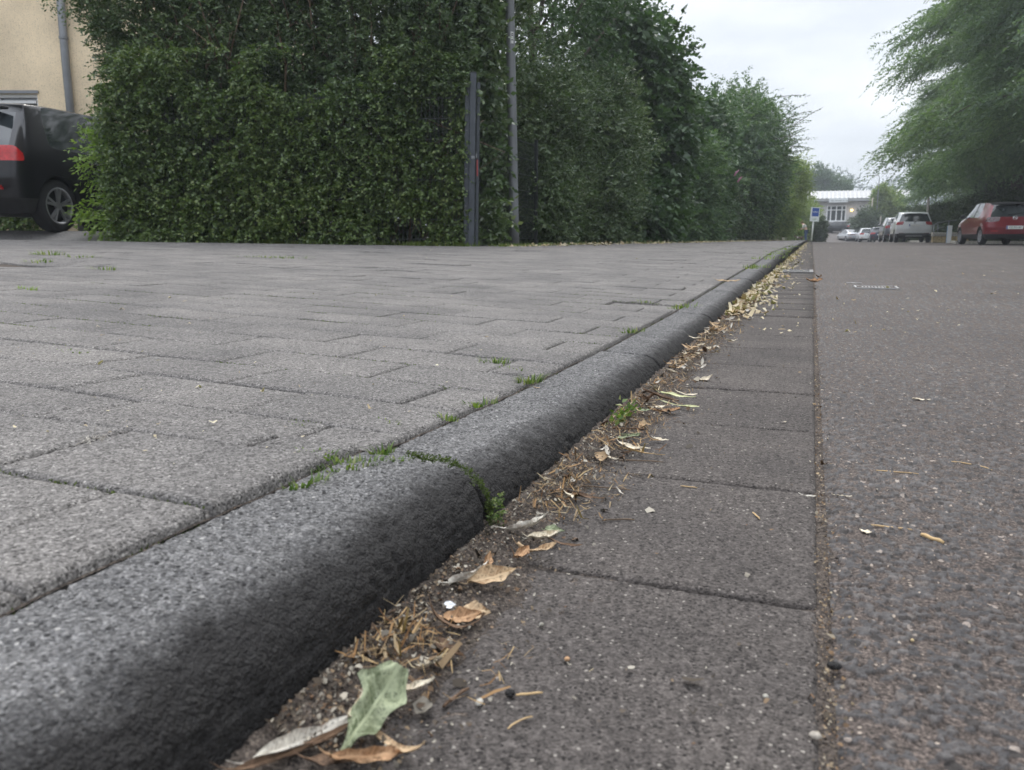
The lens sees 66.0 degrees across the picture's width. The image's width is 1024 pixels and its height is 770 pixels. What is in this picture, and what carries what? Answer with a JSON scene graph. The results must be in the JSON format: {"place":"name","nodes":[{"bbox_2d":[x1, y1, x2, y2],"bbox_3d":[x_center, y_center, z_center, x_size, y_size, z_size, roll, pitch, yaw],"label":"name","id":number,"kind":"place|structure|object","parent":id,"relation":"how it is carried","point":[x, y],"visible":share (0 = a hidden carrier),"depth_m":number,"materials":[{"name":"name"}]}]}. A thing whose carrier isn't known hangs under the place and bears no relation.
{"place":"outdoors","nodes":[
{"label":"outdoors","id":0,"kind":"place"},
{"bbox_2d":[0,230,128,240],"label":"parking lot","id":1,"kind":"structure","parent":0,"point":[40,235],"depth_m":10.16,"materials":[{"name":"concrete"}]},
{"bbox_2d":[0,103,162,231],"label":"black hatchback","id":2,"kind":"object","parent":1,"relation":"on","point":[39,180],"visible":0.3,"depth_m":10.02,"materials":[{"name":"metal"}]},
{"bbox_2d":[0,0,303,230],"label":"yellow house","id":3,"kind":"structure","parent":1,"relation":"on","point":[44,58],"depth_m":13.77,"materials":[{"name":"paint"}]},
{"bbox_2d":[0,90,38,105],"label":"window","id":4,"kind":"structure","parent":3,"relation":"in","point":[30,99],"depth_m":13.96,"materials":[{"name":"white paint"}]},
{"bbox_2d":[0,245,767,617],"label":"pavement bedding","id":5,"kind":"object","parent":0,"point":[248,501],"visible":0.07,"depth_m":0.64,"materials":[{"name":"soil"}]},
{"bbox_2d":[37,0,522,245],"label":"hedge","id":6,"kind":"object","parent":5,"relation":"on","point":[337,42],"visible":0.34,"depth_m":9.95,"materials":[{"name":"green plant"}]},
{"bbox_2d":[111,92,460,241],"bbox_3d":[-2.769,-2.631,9.734,4.269,1.870,0.085,0,11,0],"label":"fence","id":7,"kind":"object","parent":5,"relation":"on","point":[319,97],"visible":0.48,"depth_m":9.66,"materials":[{"name":"plant"}]},
{"bbox_2d":[80,37,503,245],"bbox_3d":[-2.612,-2.818,9.614,5.057,2.670,0.748,0,11,0],"label":"climbing plant","id":8,"kind":"object","parent":7,"relation":"attached to","point":[134,160],"visible":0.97,"depth_m":9.56,"materials":[{"name":"green plant"}]},
{"bbox_2d":[294,446,350,462],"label":"grass tuft","id":9,"kind":"object","parent":5,"relation":"on","point":[336,459],"visible":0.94,"depth_m":0.78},
{"bbox_2d":[398,0,550,244],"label":"privet shrub","id":10,"kind":"object","parent":5,"relation":"on","point":[522,5],"visible":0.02,"depth_m":12.19,"materials":[{"name":"green plant"}]},
{"bbox_2d":[491,22,622,244],"bbox_3d":[0.505,-4.229,14.025,2.717,4.187,4.648,4,11,20],"label":"privet shrub","id":11,"kind":"object","parent":5,"relation":"on","point":[552,113],"visible":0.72,"depth_m":13.37,"materials":[{"name":"green plant"}]},
{"bbox_2d":[0,240,804,616],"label":"pavement","id":12,"kind":"structure","parent":0,"point":[144,380],"depth_m":1.52,"materials":[{"name":"concrete"}]},
{"bbox_2d":[63,117,148,240],"bbox_3d":[-5.024,-2.482,9.849,1.027,1.637,1.104,-7,13,-34],"label":"sapling","id":13,"kind":"object","parent":12,"relation":"on","point":[87,213],"visible":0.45,"depth_m":9.76,"materials":[{"name":"green plant"}]},
{"bbox_2d":[0,282,684,509],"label":"paver moss","id":14,"kind":"object","parent":12,"relation":"on","point":[113,491],"visible":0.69,"depth_m":1.95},
{"bbox_2d":[13,250,678,463],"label":"pavement crumbs","id":15,"kind":"object","parent":12,"relation":"on","point":[262,390],"visible":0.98,"depth_m":1.13,"materials":[{"name":"grey stone"}]},
{"bbox_2d":[463,72,479,245],"bbox_3d":[-0.495,-2.742,9.676,0.224,2.070,0.128,0,11,0],"label":"gate post","id":16,"kind":"object","parent":12,"relation":"on","point":[472,137],"visible":0.82,"depth_m":9.65,"materials":[{"name":"metal"}]},
{"bbox_2d":[461,396,497,407],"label":"grass tuft","id":17,"kind":"object","parent":12,"relation":"on","point":[475,405],"visible":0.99,"depth_m":1.13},
{"bbox_2d":[479,356,513,363],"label":"grass tuft","id":18,"kind":"object","parent":12,"relation":"on","point":[494,360],"visible":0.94,"depth_m":1.52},
{"bbox_2d":[475,126,537,243],"bbox_3d":[-0.074,-2.806,11.394,0.060,1.700,2.658,4,11,20],"label":"side fence","id":19,"kind":"object","parent":12,"relation":"on","point":[527,233],"visible":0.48,"depth_m":12.12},
{"bbox_2d":[505,0,518,244],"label":"steel pole","id":20,"kind":"object","parent":12,"relation":"on","point":[511,100],"visible":0.85,"depth_m":10.93,"materials":[{"name":"grey metal"}]},
{"bbox_2d":[505,239,782,246],"bbox_3d":[8.186,-5.149,28.244,1.117,0.203,40.474,4,12,22],"label":"hedge leaf fall","id":21,"kind":"object","parent":12,"relation":"on","point":[604,243],"visible":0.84,"depth_m":15.02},
{"bbox_2d":[681,121,741,240],"bbox_3d":[6.330,-6.532,26.522,2.831,4.732,4.078,4,11,20],"label":"butterfly bush","id":22,"kind":"object","parent":12,"relation":"on","point":[710,186],"visible":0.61,"depth_m":25.67,"materials":[{"name":"green plant"}]},
{"bbox_2d":[700,66,822,240],"bbox_3d":[12.704,-11.211,41.639,6.632,8.621,22.832,4,11,20],"label":"arching tree","id":23,"kind":"object","parent":12,"relation":"on","point":[766,157],"visible":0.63,"depth_m":36.45,"materials":[{"name":"green plant"}]},
{"bbox_2d":[312,0,963,224],"label":"sky","id":24,"kind":"structure","parent":0,"point":[818,49],"materials":[{"name":"white"}]},
{"bbox_2d":[813,231,1023,769],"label":"road","id":25,"kind":"structure","parent":0,"point":[946,692],"depth_m":0.92,"materials":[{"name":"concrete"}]},
{"bbox_2d":[452,253,1022,764],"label":"road crumbs","id":26,"kind":"object","parent":25,"relation":"on","point":[462,681],"visible":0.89,"depth_m":0.54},
{"bbox_2d":[827,661,841,669],"bbox_3d":[0.228,0.198,0.556,0.011,0.004,0.008,4,11,20],"label":"pebble","id":27,"kind":"object","parent":25,"relation":"on","point":[833,665],"visible":1,"depth_m":0.55,"materials":[{"name":"stone"}]},
{"bbox_2d":[827,221,850,231],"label":"black city car","id":28,"kind":"object","parent":25,"relation":"on","point":[841,226],"visible":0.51,"depth_m":101.69,"materials":[{"name":"metal"}]},
{"bbox_2d":[837,229,861,240],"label":"silver coupe","id":29,"kind":"object","parent":25,"relation":"on","point":[847,234],"visible":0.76,"depth_m":89.61,"materials":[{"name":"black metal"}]},
{"bbox_2d":[855,228,875,241],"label":"white hatchback","id":30,"kind":"object","parent":25,"relation":"on","point":[862,234],"visible":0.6,"depth_m":85.34,"materials":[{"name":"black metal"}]},
{"bbox_2d":[732,247,1018,333],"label":"road leaf specks","id":31,"kind":"object","parent":25,"relation":"on","point":[773,308],"visible":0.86,"depth_m":3.20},
{"bbox_2d":[854,285,898,288],"bbox_3d":[2.158,-0.580,4.677,0.234,0.009,0.210,4,11,20],"label":"valve cover","id":32,"kind":"object","parent":25,"relation":"on","point":[870,287],"visible":0.92,"depth_m":4.63,"materials":[{"name":"white metal"}]},
{"bbox_2d":[867,227,887,241],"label":"navy estate","id":33,"kind":"object","parent":25,"relation":"on","point":[873,232],"visible":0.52,"depth_m":80.05,"materials":[{"name":"grey metal"}]},
{"bbox_2d":[878,217,910,241],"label":"grey suv","id":34,"kind":"object","parent":25,"relation":"on","point":[884,230],"visible":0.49,"depth_m":55.04,"materials":[{"name":"black metal"}]},
{"bbox_2d":[888,212,932,242],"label":"white crossover","id":35,"kind":"object","parent":25,"relation":"on","point":[919,225],"visible":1,"depth_m":41.60,"materials":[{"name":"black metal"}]},
{"bbox_2d":[899,214,929,221],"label":"rear window","id":36,"kind":"structure","parent":35,"relation":"in","point":[905,217],"depth_m":41.53,"materials":[{"name":"black glass"}]},
{"bbox_2d":[920,533,944,543],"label":"twig","id":37,"kind":"object","parent":25,"relation":"on","point":[925,535],"visible":1,"depth_m":0.79,"materials":[{"name":"wood"}]},
{"bbox_2d":[946,225,952,242],"bbox_3d":[20.579,-7.096,37.109,0.199,0.817,0.160,4,11,20],"label":"white bollard","id":38,"kind":"object","parent":25,"relation":"on","point":[949,234],"visible":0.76,"depth_m":37.04,"materials":[{"name":"paint"}]},
{"bbox_2d":[931,232,968,242],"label":"sandstone wall","id":39,"kind":"structure","parent":25,"relation":"on","point":[938,237],"depth_m":37.80,"materials":[{"name":"stone"}]},
{"bbox_2d":[907,240,1023,243],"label":"kerb","id":40,"kind":"structure","parent":25,"relation":"on","point":[991,242],"depth_m":33.54,"materials":[{"name":"concrete"}]},
{"bbox_2d":[957,202,1023,244],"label":"red hatchback","id":41,"kind":"object","parent":25,"relation":"on","point":[981,223],"visible":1,"depth_m":27.99,"materials":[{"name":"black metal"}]},
{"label":"grass verge","id":42,"kind":"structure","parent":0,"visible":0},
{"bbox_2d":[788,218,804,239],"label":"lime bush","id":43,"kind":"object","parent":42,"relation":"on","point":[796,232],"visible":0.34,"depth_m":66.22,"materials":[{"name":"green plant"}]},
{"bbox_2d":[810,207,819,241],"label":"parking sign","id":44,"kind":"object","parent":42,"relation":"on","point":[814,214],"visible":0.94,"depth_m":62.21,"materials":[{"name":"white metal"}]},
{"bbox_3d":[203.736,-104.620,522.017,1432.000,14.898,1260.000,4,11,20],"label":"ground","id":45,"kind":"structure","parent":0,"visible":0},
{"bbox_2d":[0,217,79,230],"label":"hedge","id":46,"kind":"object","parent":45,"relation":"on","point":[13,223],"visible":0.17,"depth_m":13.07,"materials":[{"name":"green plant"}]},
{"bbox_2d":[215,242,845,769],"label":"gutter soil","id":47,"kind":"structure","parent":45,"relation":"on","point":[257,740],"depth_m":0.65,"materials":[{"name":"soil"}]},
{"bbox_2d":[211,722,348,769],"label":"dry leaf","id":48,"kind":"object","parent":47,"relation":"on","point":[256,762],"visible":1,"depth_m":0.44,"materials":[{"name":"plant"}]},
{"bbox_2d":[226,715,347,763],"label":"dry leaf","id":49,"kind":"object","parent":47,"relation":"on","point":[292,739],"visible":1,"depth_m":0.45,"materials":[{"name":"plant"}]},
{"bbox_2d":[289,744,392,765],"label":"dry leaf","id":50,"kind":"object","parent":47,"relation":"on","point":[322,759],"visible":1,"depth_m":0.44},
{"bbox_2d":[318,745,402,762],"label":"dry leaf","id":51,"kind":"object","parent":47,"relation":"on","point":[375,753],"visible":1,"depth_m":0.44,"materials":[{"name":"plant"}]},
{"bbox_2d":[329,660,407,753],"bbox_3d":[-0.086,0.196,0.473,0.035,0.014,0.069,25,40,12],"label":"green leaf","id":52,"kind":"object","parent":47,"relation":"on","point":[380,700],"visible":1,"depth_m":0.48,"materials":[{"name":"plant"}]},
{"bbox_2d":[356,676,434,692],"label":"dry leaf","id":53,"kind":"object","parent":47,"relation":"on","point":[415,685],"visible":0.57,"depth_m":0.51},
{"bbox_2d":[431,638,463,655],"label":"dry leaf","id":54,"kind":"object","parent":47,"relation":"on","point":[443,646],"visible":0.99,"depth_m":0.57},
{"bbox_2d":[428,589,484,627],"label":"dry leaf","id":55,"kind":"object","parent":47,"relation":"on","point":[445,621],"visible":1,"depth_m":0.59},
{"bbox_2d":[436,606,481,622],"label":"dry leaf","id":56,"kind":"object","parent":47,"relation":"on","point":[464,614],"visible":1,"depth_m":0.61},
{"bbox_2d":[440,560,488,584],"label":"dry leaf","id":57,"kind":"object","parent":47,"relation":"on","point":[460,577],"visible":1,"depth_m":0.66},
{"bbox_2d":[464,600,490,618],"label":"dry leaf","id":58,"kind":"object","parent":47,"relation":"on","point":[474,604],"visible":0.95,"depth_m":0.62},
{"bbox_2d":[458,564,515,583],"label":"dry leaf","id":59,"kind":"object","parent":47,"relation":"on","point":[487,573],"visible":1,"depth_m":0.67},
{"bbox_2d":[495,513,545,530],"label":"dry leaf","id":60,"kind":"object","parent":47,"relation":"on","point":[525,524],"visible":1,"depth_m":0.77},
{"bbox_2d":[511,545,529,557],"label":"dry leaf","id":61,"kind":"object","parent":47,"relation":"on","point":[522,551],"visible":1,"depth_m":0.73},
{"bbox_2d":[522,529,559,539],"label":"dry leaf","id":62,"kind":"object","parent":47,"relation":"on","point":[539,535],"visible":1,"depth_m":0.78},
{"bbox_2d":[350,242,818,769],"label":"gutter","id":63,"kind":"object","parent":47,"relation":"on","point":[656,619],"visible":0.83,"depth_m":0.64,"materials":[{"name":"concrete"}]},
{"bbox_2d":[358,685,425,752],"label":"dry leaf","id":64,"kind":"object","parent":63,"relation":"on","point":[403,748],"visible":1,"depth_m":0.47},
{"bbox_2d":[442,687,468,707],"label":"twig","id":65,"kind":"object","parent":63,"relation":"on","point":[448,701],"visible":1,"depth_m":0.52,"materials":[{"name":"wood"}]},
{"bbox_2d":[514,540,555,551],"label":"dry leaf","id":66,"kind":"object","parent":63,"relation":"on","point":[546,546],"visible":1,"depth_m":0.74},
{"bbox_2d":[335,301,758,703],"bbox_3d":[0.579,-0.111,2.157,0.176,0.062,3.587,4,11,20],"label":"plant debris","id":67,"kind":"object","parent":63,"relation":"on","point":[443,661],"visible":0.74,"depth_m":0.59,"materials":[{"name":"plant"}]},
{"bbox_2d":[565,490,603,498],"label":"dry leaf","id":68,"kind":"object","parent":63,"relation":"on","point":[582,494],"visible":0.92,"depth_m":0.91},
{"bbox_2d":[724,242,810,317],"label":"leaf litter","id":69,"kind":"object","parent":63,"relation":"on","point":[753,293],"visible":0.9,"depth_m":4.08,"materials":[{"name":"plant"}]},
{"bbox_2d":[781,269,812,273],"bbox_3d":[2.444,-0.983,6.816,0.300,0.014,0.510,4,11,20],"label":"gutter drain","id":70,"kind":"object","parent":63,"relation":"on","point":[797,271],"visible":0.62,"depth_m":6.70,"materials":[{"name":"metal"}]},
{"bbox_2d":[809,731,821,739],"bbox_3d":[0.184,0.213,0.479,0.008,0.003,0.006,4,11,20],"label":"pebble","id":71,"kind":"object","parent":63,"relation":"on","point":[815,735],"visible":1,"depth_m":0.48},
{"bbox_2d":[607,406,632,425],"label":"seedling","id":72,"kind":"object","parent":47,"relation":"on","point":[620,416],"visible":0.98,"depth_m":1.23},
{"bbox_2d":[610,396,641,416],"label":"seedling","id":73,"kind":"object","parent":47,"relation":"on","point":[628,405],"visible":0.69,"depth_m":1.29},
{"bbox_2d":[810,275,875,769],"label":"seam grit","id":74,"kind":"object","parent":47,"relation":"on","point":[826,715],"visible":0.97,"depth_m":0.61,"materials":[{"name":"gravel"}]},
{"bbox_2d":[491,0,656,112],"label":"loose tree","id":75,"kind":"object","parent":45,"relation":"on","point":[571,16],"visible":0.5,"depth_m":15.56,"materials":[{"name":"green plant"}]},
{"bbox_2d":[548,45,673,242],"bbox_3d":[1.740,-4.894,16.753,2.876,4.626,6.097,4,11,20],"label":"privet shrub","id":76,"kind":"object","parent":45,"relation":"on","point":[619,191],"visible":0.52,"depth_m":16.02,"materials":[{"name":"green plant"}]},
{"bbox_2d":[563,0,718,242],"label":"broadleaf shrub","id":77,"kind":"object","parent":45,"relation":"on","point":[674,103],"visible":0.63,"depth_m":19.69,"materials":[{"name":"green plant"}]},
{"bbox_2d":[694,80,748,240],"bbox_3d":[6.975,-7.930,29.485,3.637,6.728,7.241,4,11,20],"label":"broadleaf shrub","id":78,"kind":"object","parent":45,"relation":"on","point":[719,108],"visible":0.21,"depth_m":28.45,"materials":[{"name":"green plant"}]},
{"bbox_2d":[722,180,777,240],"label":"privet shrub","id":79,"kind":"object","parent":45,"relation":"on","point":[745,232],"visible":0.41,"depth_m":34.93,"materials":[{"name":"green plant"}]},
{"bbox_2d":[770,150,818,239],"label":"olive shrub","id":80,"kind":"object","parent":45,"relation":"on","point":[800,190],"visible":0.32,"depth_m":52.63,"materials":[{"name":"green plant"}]},
{"bbox_2d":[784,193,824,241],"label":"olive shrub","id":81,"kind":"object","parent":45,"relation":"on","point":[805,214],"visible":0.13,"depth_m":74.53,"materials":[{"name":"green plant"}]},
{"bbox_2d":[807,215,829,241],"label":"round hedge","id":82,"kind":"object","parent":45,"relation":"on","point":[820,229],"visible":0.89,"depth_m":66.91,"materials":[{"name":"green plant"}]},
{"bbox_2d":[805,161,857,190],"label":"oak tree","id":83,"kind":"object","parent":45,"relation":"on","point":[826,180],"visible":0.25,"depth_m":135.56,"materials":[{"name":"green plant"}]},
{"bbox_2d":[807,189,909,223],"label":"grey building","id":84,"kind":"structure","parent":45,"relation":"on","point":[839,205],"depth_m":110.45,"materials":[{"name":"concrete"}]},
{"bbox_2d":[826,205,846,220],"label":"window","id":85,"kind":"structure","parent":84,"relation":"in","point":[834,212],"depth_m":110.72,"materials":[{"name":"white paint"}]},
{"bbox_2d":[847,204,891,230],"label":"sloe bush","id":86,"kind":"object","parent":45,"relation":"on","point":[869,218],"visible":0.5,"depth_m":92.02,"materials":[{"name":"green plant"}]},
{"bbox_2d":[865,182,906,217],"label":"young tree","id":87,"kind":"object","parent":45,"relation":"on","point":[887,204],"visible":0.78,"depth_m":94.73,"materials":[{"name":"green plant"}]},
{"bbox_2d":[831,164,964,210],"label":"wood","id":88,"kind":"object","parent":45,"relation":"on","point":[849,175],"visible":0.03,"depth_m":287.45,"materials":[{"name":"green plant"}]},
{"bbox_2d":[880,202,931,241],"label":"bank bush","id":89,"kind":"object","parent":45,"relation":"on","point":[918,208],"visible":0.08,"depth_m":63.54,"materials":[{"name":"green plant"}]},
{"bbox_2d":[895,95,979,212],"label":"feathery tree","id":90,"kind":"object","parent":45,"relation":"on","point":[904,201],"visible":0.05,"depth_m":69.13,"materials":[{"name":"green plant"}]},
{"bbox_2d":[867,0,1023,203],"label":"feathery tree","id":91,"kind":"object","parent":45,"relation":"on","point":[971,179],"visible":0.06,"depth_m":42.21,"materials":[{"name":"green plant"}]},
{"bbox_2d":[873,0,1023,189],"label":"feathery tree","id":92,"kind":"object","parent":45,"relation":"on","point":[991,115],"visible":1,"depth_m":30.27,"materials":[{"name":"green plant"}]},
{"bbox_2d":[883,10,1023,207],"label":"feathery tree","id":93,"kind":"object","parent":45,"relation":"on","point":[929,97],"visible":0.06,"depth_m":49.34,"materials":[{"name":"green plant"}]},
{"bbox_2d":[919,38,1010,200],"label":"feathery tree","id":94,"kind":"object","parent":45,"relation":"on","point":[954,193],"depth_m":55.40,"materials":[{"name":"green plant"}]},
{"bbox_2d":[933,12,1023,181],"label":"feathery tree","id":95,"kind":"object","parent":45,"relation":"on","point":[985,93],"visible":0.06,"depth_m":41.52,"materials":[{"name":"green plant"}]},
{"bbox_2d":[945,174,1023,221],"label":"bank bush","id":96,"kind":"object","parent":45,"relation":"on","point":[983,183],"visible":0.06,"depth_m":48.88,"materials":[{"name":"green plant"}]},
{"bbox_2d":[989,18,1023,188],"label":"feathery tree","id":97,"kind":"object","parent":45,"relation":"on","point":[1012,33],"visible":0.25,"depth_m":32.03,"materials":[{"name":"green plant"}]},
{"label":"kerb bedding","id":98,"kind":"structure","parent":45,"relation":"on","visible":0},
{"bbox_2d":[11,269,744,614],"bbox_3d":[0.689,-0.332,3.067,0.027,0.050,5.649,4,11,20],"label":"joint moss","id":99,"kind":"object","parent":98,"relation":"on","point":[199,525],"visible":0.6,"depth_m":0.60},
{"bbox_2d":[0,241,807,769],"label":"kerb","id":100,"kind":"structure","parent":98,"relation":"on","point":[218,641],"depth_m":0.52,"materials":[{"name":"concrete"}]},
{"bbox_2d":[281,468,333,490],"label":"grass tuft","id":101,"kind":"object","parent":100,"relation":"on","point":[317,479],"visible":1,"depth_m":0.71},
{"bbox_2d":[312,452,392,472],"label":"grass tuft","id":102,"kind":"object","parent":100,"relation":"on","point":[356,460],"visible":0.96,"depth_m":0.78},
{"bbox_2d":[363,441,395,454],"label":"grass tuft","id":103,"kind":"object","parent":100,"relation":"on","point":[387,451],"visible":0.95,"depth_m":0.83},
{"bbox_2d":[432,412,458,421],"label":"grass tuft","id":104,"kind":"object","parent":100,"relation":"on","point":[450,418],"visible":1,"depth_m":1.02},
{"bbox_2d":[405,450,494,525],"bbox_3d":[-0.064,0.106,0.806,0.105,0.075,0.020,4,11,20],"label":"moss","id":105,"kind":"object","parent":100,"relation":"attached to","point":[458,465],"visible":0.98,"depth_m":0.80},
{"bbox_2d":[486,492,506,525],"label":"kerb weed","id":106,"kind":"object","parent":100,"relation":"attached to","point":[495,516],"visible":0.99,"depth_m":0.79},
{"bbox_2d":[511,374,549,384],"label":"grass tuft","id":107,"kind":"object","parent":100,"relation":"on","point":[532,380],"visible":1,"depth_m":1.33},
{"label":"planted strip","id":108,"kind":"structure","parent":0,"visible":0},
{"bbox_2d":[909,199,963,240],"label":"bank bush","id":109,"kind":"object","parent":108,"relation":"on","point":[934,212],"visible":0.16,"depth_m":51.85,"materials":[{"name":"green plant"}]},
{"bbox_2d":[859,0,1023,239],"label":"feathery tree","id":110,"kind":"object","parent":108,"relation":"on","point":[923,57],"visible":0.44,"depth_m":35.33,"materials":[{"name":"green plant"}]},
{"bbox_2d":[935,182,1010,240],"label":"bank bush","id":111,"kind":"object","parent":108,"relation":"on","point":[968,206],"visible":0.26,"depth_m":43.63,"materials":[{"name":"green plant"}]},
{"bbox_2d":[987,181,1023,240],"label":"bank bush","id":112,"kind":"object","parent":108,"relation":"on","point":[1012,195],"visible":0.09,"depth_m":36.80,"materials":[{"name":"green plant"}]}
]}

